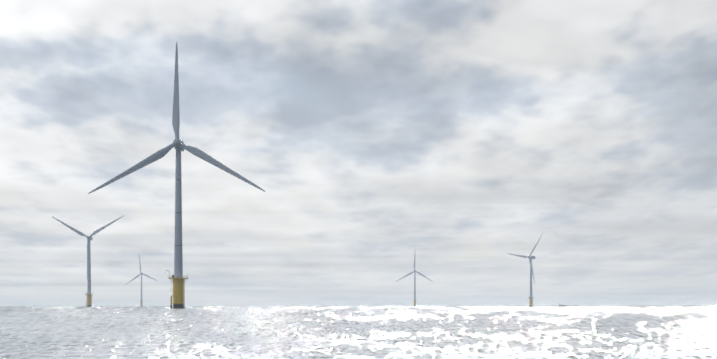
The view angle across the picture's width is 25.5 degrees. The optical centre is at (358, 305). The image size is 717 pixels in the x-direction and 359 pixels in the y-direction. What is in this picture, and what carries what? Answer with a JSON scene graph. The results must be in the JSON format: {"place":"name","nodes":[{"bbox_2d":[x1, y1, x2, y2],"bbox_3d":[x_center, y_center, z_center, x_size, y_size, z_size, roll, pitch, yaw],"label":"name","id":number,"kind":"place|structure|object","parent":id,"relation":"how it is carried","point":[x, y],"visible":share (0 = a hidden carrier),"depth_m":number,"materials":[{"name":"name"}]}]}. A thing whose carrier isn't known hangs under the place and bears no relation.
{"place":"outdoors","nodes":[
{"label":"outdoors","id":0,"kind":"place"},
{"bbox_2d":[0,306,716,358],"bbox_3d":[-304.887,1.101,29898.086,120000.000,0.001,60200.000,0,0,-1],"label":"sea water","id":1,"kind":"structure","parent":0,"point":[365,332],"depth_m":65.73,"materials":[{"name":"grey liquid"}]},
{"bbox_2d":[53,216,122,306],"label":"wind turbine","id":2,"kind":"object","parent":1,"relation":"in","point":[88,293],"visible":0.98,"depth_m":1653.58,"materials":[{"name":"metal"}]},
{"bbox_2d":[125,255,156,306],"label":"wind turbine","id":3,"kind":"object","parent":1,"relation":"on","point":[141,302],"visible":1,"depth_m":3485.67,"materials":[{"name":"metal"}]},
{"bbox_2d":[88,42,264,308],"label":"wind turbine","id":4,"kind":"object","parent":1,"relation":"in","point":[179,146],"visible":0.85,"depth_m":696.59,"materials":[{"name":"metal"}]},
{"bbox_2d":[397,256,432,306],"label":"wind turbine","id":5,"kind":"object","parent":1,"relation":"on","point":[414,299],"visible":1,"depth_m":3232.92,"materials":[{"name":"metal"}]},
{"bbox_2d":[507,235,541,306],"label":"wind turbine","id":6,"kind":"object","parent":1,"relation":"in","point":[530,257],"visible":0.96,"depth_m":2317.72,"materials":[{"name":"metal"}]},
{"bbox_2d":[0,0,716,305],"label":"sky","id":7,"kind":"structure","parent":0,"point":[453,136],"materials":[{"name":"grey"}]}
]}

